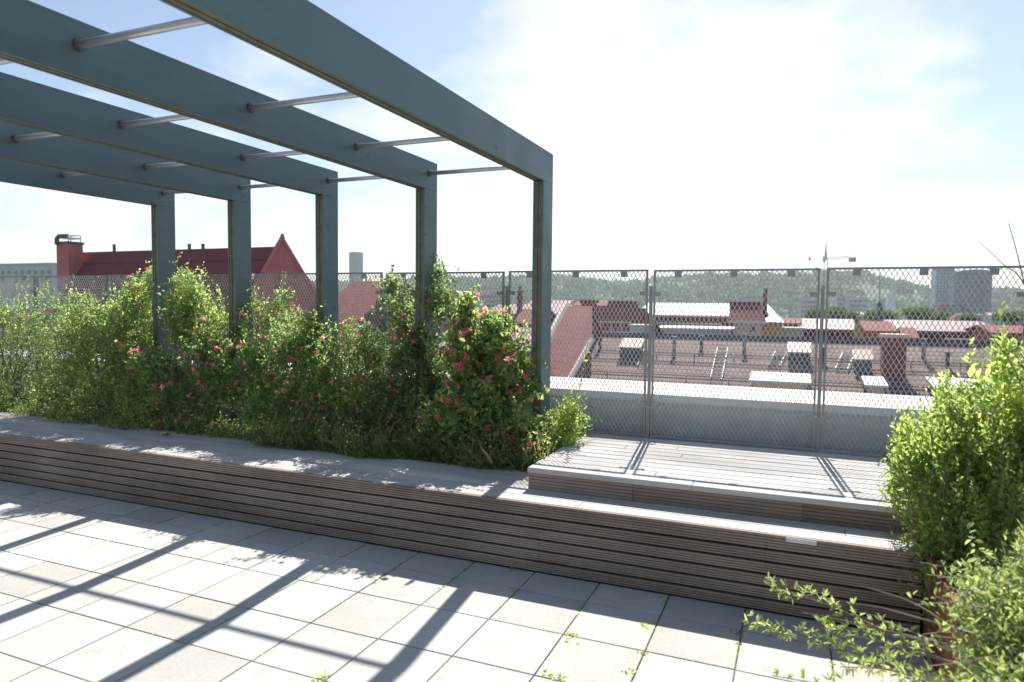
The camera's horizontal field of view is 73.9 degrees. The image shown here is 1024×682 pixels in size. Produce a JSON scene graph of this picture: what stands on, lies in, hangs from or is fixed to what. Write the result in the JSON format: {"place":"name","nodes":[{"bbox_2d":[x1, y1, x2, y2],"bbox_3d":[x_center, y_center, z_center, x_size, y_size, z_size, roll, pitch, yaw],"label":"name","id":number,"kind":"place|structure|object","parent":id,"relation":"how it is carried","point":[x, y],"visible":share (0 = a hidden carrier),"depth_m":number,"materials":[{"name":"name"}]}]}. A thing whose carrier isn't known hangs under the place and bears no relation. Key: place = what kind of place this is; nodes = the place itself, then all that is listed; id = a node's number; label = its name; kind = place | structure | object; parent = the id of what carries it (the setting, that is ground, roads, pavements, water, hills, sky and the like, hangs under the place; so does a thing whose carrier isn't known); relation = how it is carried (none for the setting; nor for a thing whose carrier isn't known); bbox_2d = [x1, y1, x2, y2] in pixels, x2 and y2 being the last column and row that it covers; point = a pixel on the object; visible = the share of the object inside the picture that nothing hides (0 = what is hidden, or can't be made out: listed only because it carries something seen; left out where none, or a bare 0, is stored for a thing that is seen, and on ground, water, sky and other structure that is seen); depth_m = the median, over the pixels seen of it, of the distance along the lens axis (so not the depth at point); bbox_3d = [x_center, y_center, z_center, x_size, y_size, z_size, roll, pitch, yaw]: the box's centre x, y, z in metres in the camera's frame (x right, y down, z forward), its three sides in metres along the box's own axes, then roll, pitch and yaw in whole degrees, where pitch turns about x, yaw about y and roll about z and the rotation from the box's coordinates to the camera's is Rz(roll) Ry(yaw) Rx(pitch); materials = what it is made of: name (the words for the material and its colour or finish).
{"place":"outdoors","nodes":[
{"label":"outdoors","id":0,"kind":"place"},
{"bbox_2d":[0,308,51,349],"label":"apartment building","id":1,"kind":"structure","parent":0,"point":[24,325],"depth_m":62.39,"materials":[{"name":"grey tile"}]},
{"bbox_2d":[0,299,56,317],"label":"apartment building","id":2,"kind":"structure","parent":0,"point":[25,304],"depth_m":117.70,"materials":[{"name":"grey glass"}]},
{"bbox_2d":[0,263,60,298],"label":"apartment building","id":3,"kind":"structure","parent":0,"point":[31,269],"depth_m":199.62,"materials":[{"name":"grey glass"}]},
{"bbox_2d":[0,394,390,437],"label":"soil","id":4,"kind":"structure","parent":0,"point":[4,410],"depth_m":7.47,"materials":[{"name":"brown soil"}]},
{"bbox_2d":[0,275,77,412],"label":"shrub","id":5,"kind":"object","parent":4,"relation":"on","point":[8,396],"visible":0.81,"depth_m":7.61,"materials":[{"name":"green plant"}]},
{"bbox_2d":[21,276,166,425],"bbox_3d":[-4.152,0.192,6.947,1.789,1.736,0.986,2,3,23],"label":"shrub","id":6,"kind":"object","parent":4,"relation":"on","point":[102,322],"visible":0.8,"depth_m":6.89,"materials":[{"name":"green plant"}]},
{"bbox_2d":[98,259,196,389],"bbox_3d":[-3.770,-0.122,7.208,1.292,1.824,0.679,2,3,23],"label":"honeysuckle","id":7,"kind":"object","parent":4,"relation":"on","point":[146,300],"visible":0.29,"depth_m":7.18,"materials":[{"name":"green plant"}]},
{"bbox_2d":[96,328,262,438],"bbox_3d":[-3.163,0.486,6.378,2.005,1.193,0.803,2,4,30],"label":"honeysuckle","id":8,"kind":"object","parent":4,"relation":"on","point":[153,381],"visible":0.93,"depth_m":6.23,"materials":[{"name":"green plant"}]},
{"bbox_2d":[143,252,261,418],"bbox_3d":[-2.925,-0.018,6.593,1.169,1.699,0.843,2,3,23],"label":"shrub","id":9,"kind":"object","parent":4,"relation":"on","point":[187,322],"visible":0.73,"depth_m":6.53,"materials":[{"name":"green plant"}]},
{"bbox_2d":[218,296,356,449],"bbox_3d":[-2.031,0.362,5.976,1.511,1.531,0.971,2,3,23],"label":"shrub","id":10,"kind":"object","parent":4,"relation":"on","point":[299,348],"visible":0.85,"depth_m":5.87,"materials":[{"name":"green plant"}]},
{"bbox_2d":[5,397,583,471],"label":"weeds","id":11,"kind":"object","parent":4,"relation":"on","point":[349,439],"visible":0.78,"depth_m":5.30,"materials":[{"name":"green plant"}]},
{"bbox_2d":[237,272,399,431],"bbox_3d":[-1.745,0.148,6.203,1.882,1.597,0.787,3,4,41],"label":"shrub","id":12,"kind":"object","parent":4,"relation":"on","point":[352,399],"visible":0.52,"depth_m":5.89,"materials":[{"name":"green plant"}]},
{"bbox_2d":[341,253,460,442],"bbox_3d":[-0.930,0.135,5.631,1.232,1.796,0.938,2,3,23],"label":"honeysuckle","id":13,"kind":"object","parent":4,"relation":"on","point":[401,361],"visible":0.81,"depth_m":5.62,"materials":[{"name":"green plant"}]},
{"bbox_2d":[401,284,551,470],"bbox_3d":[-0.229,0.331,5.272,1.354,1.558,0.923,2,3,23],"label":"honeysuckle","id":14,"kind":"object","parent":4,"relation":"on","point":[476,385],"visible":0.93,"depth_m":5.22,"materials":[{"name":"green plant"}]},
{"bbox_2d":[0,266,1023,455],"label":"fence","id":15,"kind":"object","parent":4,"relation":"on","point":[506,292],"visible":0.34,"depth_m":5.20,"materials":[{"name":"grey metal"}]},
{"bbox_2d":[516,383,602,453],"bbox_3d":[0.353,0.706,5.122,0.651,0.788,0.524,1,3,8],"label":"wild plant","id":16,"kind":"object","parent":4,"relation":"on","point":[564,418],"visible":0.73,"depth_m":5.11,"materials":[{"name":"green plant"}]},
{"bbox_2d":[45,234,373,366],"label":"apartment building","id":17,"kind":"structure","parent":0,"point":[73,259],"depth_m":38.18,"materials":[{"name":"red brick"}]},
{"bbox_2d":[349,252,362,283],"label":"white tower","id":18,"kind":"structure","parent":0,"point":[355,261],"depth_m":502.69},
{"bbox_2d":[338,281,443,365],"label":"apartment building","id":19,"kind":"structure","parent":0,"point":[356,303],"depth_m":46.73,"materials":[{"name":"red tile"}]},
{"bbox_2d":[440,316,457,342],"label":"apartment building","id":20,"kind":"structure","parent":0,"point":[441,328],"depth_m":76.37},
{"bbox_2d":[0,479,937,681],"bbox_3d":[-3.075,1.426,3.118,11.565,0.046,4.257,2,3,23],"label":"paving","id":21,"kind":"structure","parent":0,"point":[87,599],"depth_m":3.47,"materials":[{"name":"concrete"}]},
{"bbox_2d":[0,0,552,433],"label":"pergola","id":22,"kind":"object","parent":21,"relation":"on","point":[52,138],"visible":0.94,"depth_m":4.29,"materials":[{"name":"metal"}]},
{"bbox_2d":[0,412,921,635],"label":"timber bench","id":23,"kind":"object","parent":21,"relation":"on","point":[504,517],"visible":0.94,"depth_m":4.25,"materials":[{"name":"brown wood"}]},
{"bbox_2d":[527,431,913,532],"bbox_3d":[1.375,0.892,4.628,2.167,0.158,1.434,2,3,23],"label":"raised timber step","id":24,"kind":"object","parent":23,"relation":"on","point":[831,487],"visible":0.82,"depth_m":4.24,"materials":[{"name":"grey wood"}]},
{"bbox_2d":[571,338,590,430],"bbox_3d":[0.518,0.369,5.205,0.155,0.784,0.069,2,3,23],"label":"wild plant","id":25,"kind":"object","parent":24,"relation":"on","point":[581,379],"visible":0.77,"depth_m":5.19,"materials":[{"name":"green plant"}]},
{"bbox_2d":[0,488,931,681],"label":"moss","id":26,"kind":"object","parent":21,"relation":"on","point":[569,632],"visible":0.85,"depth_m":3.43,"materials":[{"name":"green plant"}]},
{"bbox_2d":[0,349,975,464],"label":"parapet wall","id":27,"kind":"structure","parent":21,"relation":"on","point":[866,421],"depth_m":5.35,"materials":[{"name":"grey concrete"}]},
{"bbox_2d":[900,478,1013,681],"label":"steel planter","id":28,"kind":"object","parent":21,"relation":"on","point":[944,654],"visible":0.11,"depth_m":2.96,"materials":[{"name":"metal"}]},
{"bbox_2d":[743,518,1023,681],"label":"willow shrub","id":29,"kind":"object","parent":28,"relation":"in","point":[994,658],"visible":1,"depth_m":2.22,"materials":[{"name":"green plant"}]},
{"bbox_2d":[877,337,1023,637],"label":"shrub","id":30,"kind":"object","parent":28,"relation":"in","point":[974,462],"visible":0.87,"depth_m":3.18,"materials":[{"name":"green plant"}]},
{"bbox_2d":[967,300,1023,423],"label":"shrub","id":31,"kind":"object","parent":28,"relation":"on","point":[1001,360],"visible":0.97,"depth_m":2.97,"materials":[{"name":"green plant"}]},
{"bbox_2d":[954,223,1023,391],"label":"bare branch","id":32,"kind":"object","parent":31,"relation":"attached to","point":[1023,284],"visible":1,"depth_m":2.90,"materials":[{"name":"brown wood"}]},
{"bbox_2d":[439,327,531,366],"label":"apartment building","id":33,"kind":"structure","parent":0,"point":[519,330],"depth_m":42.35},
{"bbox_2d":[478,293,516,311],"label":"office building","id":34,"kind":"structure","parent":0,"point":[495,298],"depth_m":569.93,"materials":[{"name":"grey glass"}]},
{"bbox_2d":[0,0,1023,291],"label":"sky","id":35,"kind":"structure","parent":0,"point":[679,134],"materials":[{"name":"white"}]},
{"bbox_2d":[481,304,572,325],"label":"apartment building","id":36,"kind":"structure","parent":0,"point":[555,312],"depth_m":74.50,"materials":[{"name":"pink glass"}]},
{"bbox_2d":[511,287,555,327],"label":"apartment building","id":37,"kind":"structure","parent":0,"point":[525,312],"depth_m":59.14,"materials":[{"name":"pink tile"}]},
{"bbox_2d":[527,300,574,304],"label":"apartment building","id":38,"kind":"structure","parent":0,"point":[561,301],"depth_m":193.55,"materials":[{"name":"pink glass"}]},
{"bbox_2d":[556,296,594,301],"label":"office building","id":39,"kind":"structure","parent":0,"point":[575,298],"depth_m":626.18,"materials":[{"name":"grey glass"}]},
{"bbox_2d":[573,300,607,307],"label":"apartment building","id":40,"kind":"structure","parent":0,"point":[599,305],"depth_m":156.22,"materials":[{"name":"pink tile"}]},
{"bbox_2d":[597,299,664,333],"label":"apartment building","id":41,"kind":"structure","parent":0,"point":[622,317],"depth_m":41.95,"materials":[{"name":"red tile"}]},
{"bbox_2d":[342,279,1020,321],"bbox_3d":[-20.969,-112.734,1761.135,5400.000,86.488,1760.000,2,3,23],"label":"hill","id":42,"kind":"structure","parent":0,"point":[882,291],"depth_m":1113.60,"materials":[{"name":"green plant"}]},
{"bbox_2d":[311,267,1023,317],"bbox_3d":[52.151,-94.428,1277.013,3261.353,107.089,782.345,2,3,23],"label":"forest","id":43,"kind":"object","parent":42,"relation":"on","point":[888,282],"visible":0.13,"depth_m":1150.31,"materials":[{"name":"green plant"}]},
{"bbox_2d":[886,294,895,311],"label":"office building","id":44,"kind":"structure","parent":42,"relation":"on","point":[890,304],"depth_m":702.30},
{"bbox_2d":[642,303,734,326],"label":"apartment building","id":45,"kind":"structure","parent":0,"point":[695,315],"depth_m":61.61,"materials":[{"name":"metal"}]},
{"bbox_2d":[683,300,710,302],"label":"office building","id":46,"kind":"structure","parent":0,"point":[697,301],"depth_m":544.59,"materials":[{"name":"grey glass"}]},
{"bbox_2d":[660,325,734,335],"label":"roof terrace","id":47,"kind":"structure","parent":0,"point":[699,330],"depth_m":50.82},
{"bbox_2d":[744,294,768,308],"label":"office building","id":48,"kind":"structure","parent":0,"point":[754,296],"depth_m":602.77,"materials":[{"name":"grey glass"}]},
{"bbox_2d":[591,332,1021,398],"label":"apartment building","id":49,"kind":"structure","parent":0,"point":[907,362],"depth_m":25.53,"materials":[{"name":"red brick"}]},
{"bbox_2d":[629,324,652,332],"bbox_3d":[6.932,-0.028,36.705,1.069,1.747,1.100,2,3,23],"label":"vent cabinet","id":50,"kind":"object","parent":49,"relation":"on","point":[636,329],"visible":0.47,"depth_m":36.24,"materials":[{"name":"grey metal"}]},
{"bbox_2d":[798,298,820,317],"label":"office building","id":51,"kind":"structure","parent":0,"point":[804,304],"depth_m":550.02,"materials":[{"name":"grey glass"}]},
{"bbox_2d":[799,318,853,338],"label":"apartment building","id":52,"kind":"structure","parent":0,"point":[835,321],"depth_m":60.77,"materials":[{"name":"white glass"}]},
{"bbox_2d":[835,291,845,307],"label":"office building","id":53,"kind":"structure","parent":0,"point":[841,295],"depth_m":585.18,"materials":[{"name":"grey glass"}]},
{"bbox_2d":[845,297,868,311],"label":"office building","id":54,"kind":"structure","parent":0,"point":[857,304],"depth_m":562.53,"materials":[{"name":"grey glass"}]},
{"bbox_2d":[853,321,895,338],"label":"gabled house","id":55,"kind":"structure","parent":0,"point":[875,326],"depth_m":51.77,"materials":[{"name":"red tile"}]},
{"bbox_2d":[876,269,881,320],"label":"radio mast","id":56,"kind":"object","parent":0,"point":[879,304],"visible":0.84,"depth_m":88.15,"materials":[{"name":"metal"}]},
{"bbox_2d":[895,327,919,339],"bbox_3d":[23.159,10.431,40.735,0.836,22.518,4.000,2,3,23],"label":"apartment building","id":57,"kind":"structure","parent":0,"point":[911,331],"depth_m":39.31,"materials":[{"name":"paint"}]},
{"bbox_2d":[883,320,984,341],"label":"apartment building","id":58,"kind":"structure","parent":0,"point":[943,327],"depth_m":56.24,"materials":[{"name":"white glass"}]},
{"bbox_2d":[930,269,955,308],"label":"office tower","id":59,"kind":"structure","parent":0,"point":[939,291],"depth_m":650.64,"materials":[{"name":"grey glass"}]},
{"bbox_2d":[933,304,953,314],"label":"office building","id":60,"kind":"structure","parent":0,"point":[950,309],"depth_m":427.67,"materials":[{"name":"grey glass"}]},
{"bbox_2d":[964,325,1022,342],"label":"apartment building","id":61,"kind":"structure","parent":0,"point":[992,328],"depth_m":49.65,"materials":[{"name":"red tile"}]},
{"bbox_2d":[982,312,1022,324],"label":"apartment building","id":62,"kind":"structure","parent":0,"point":[992,321],"depth_m":192.67,"materials":[{"name":"grey glass"}]},
{"label":"ground","id":63,"kind":"structure","parent":0,"visible":0},
{"bbox_2d":[550,300,601,378],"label":"apartment building","id":64,"kind":"structure","parent":63,"relation":"on","point":[574,335],"depth_m":26.47,"materials":[{"name":"red tile"}]},
{"bbox_2d":[728,288,784,336],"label":"corner house","id":65,"kind":"structure","parent":63,"relation":"on","point":[773,312],"depth_m":47.52,"materials":[{"name":"red brick"}]},
{"bbox_2d":[748,325,757,332],"bbox_3d":[16.704,-0.828,47.194,0.620,0.592,0.053,2,3,23],"label":"window","id":66,"kind":"structure","parent":65,"relation":"in","point":[753,328],"depth_m":47.17,"materials":[{"name":"grey glass"}]},
{"bbox_2d":[782,318,804,336],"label":"apartment building","id":67,"kind":"structure","parent":63,"relation":"on","point":[792,328],"depth_m":51.99,"materials":[{"name":"red tile"}]},
{"bbox_2d":[789,255,812,294],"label":"tower crane","id":68,"kind":"object","parent":63,"relation":"on","point":[809,258],"visible":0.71,"depth_m":822.10,"materials":[{"name":"metal"}]},
{"bbox_2d":[802,308,824,318],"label":"broad tree","id":69,"kind":"object","parent":63,"relation":"on","point":[809,313],"visible":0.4,"depth_m":98.25,"materials":[{"name":"green plant"}]},
{"bbox_2d":[824,304,849,318],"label":"broad tree","id":70,"kind":"object","parent":63,"relation":"on","point":[830,312],"visible":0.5,"depth_m":103.30,"materials":[{"name":"green plant"}]},
{"bbox_2d":[822,244,855,308],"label":"tower crane","id":71,"kind":"object","parent":63,"relation":"on","point":[824,259],"visible":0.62,"depth_m":342.92,"materials":[{"name":"metal"}]},
{"bbox_2d":[844,310,865,321],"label":"broad tree","id":72,"kind":"object","parent":63,"relation":"on","point":[853,316],"visible":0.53,"depth_m":108.83,"materials":[{"name":"green plant"}]},
{"bbox_2d":[859,307,902,320],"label":"broad tree","id":73,"kind":"object","parent":63,"relation":"on","point":[884,313],"visible":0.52,"depth_m":94.77,"materials":[{"name":"green plant"}]},
{"bbox_2d":[899,305,938,319],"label":"broad tree","id":74,"kind":"object","parent":63,"relation":"on","point":[918,313],"visible":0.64,"depth_m":99.23,"materials":[{"name":"green plant"}]},
{"bbox_2d":[927,310,952,320],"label":"broad tree","id":75,"kind":"object","parent":63,"relation":"on","point":[941,314],"visible":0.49,"depth_m":104.03,"materials":[{"name":"green plant"}]},
{"bbox_2d":[951,313,988,321],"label":"broad tree","id":76,"kind":"object","parent":63,"relation":"on","point":[968,317],"visible":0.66,"depth_m":90.51,"materials":[{"name":"green plant"}]},
{"bbox_2d":[949,269,992,313],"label":"office tower","id":77,"kind":"structure","parent":63,"relation":"on","point":[969,291],"depth_m":583.25,"materials":[{"name":"grey glass"}]},
{"bbox_2d":[986,310,1023,324],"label":"broad tree","id":78,"kind":"object","parent":63,"relation":"on","point":[1014,315],"visible":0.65,"depth_m":94.56,"materials":[{"name":"green plant"}]}
]}

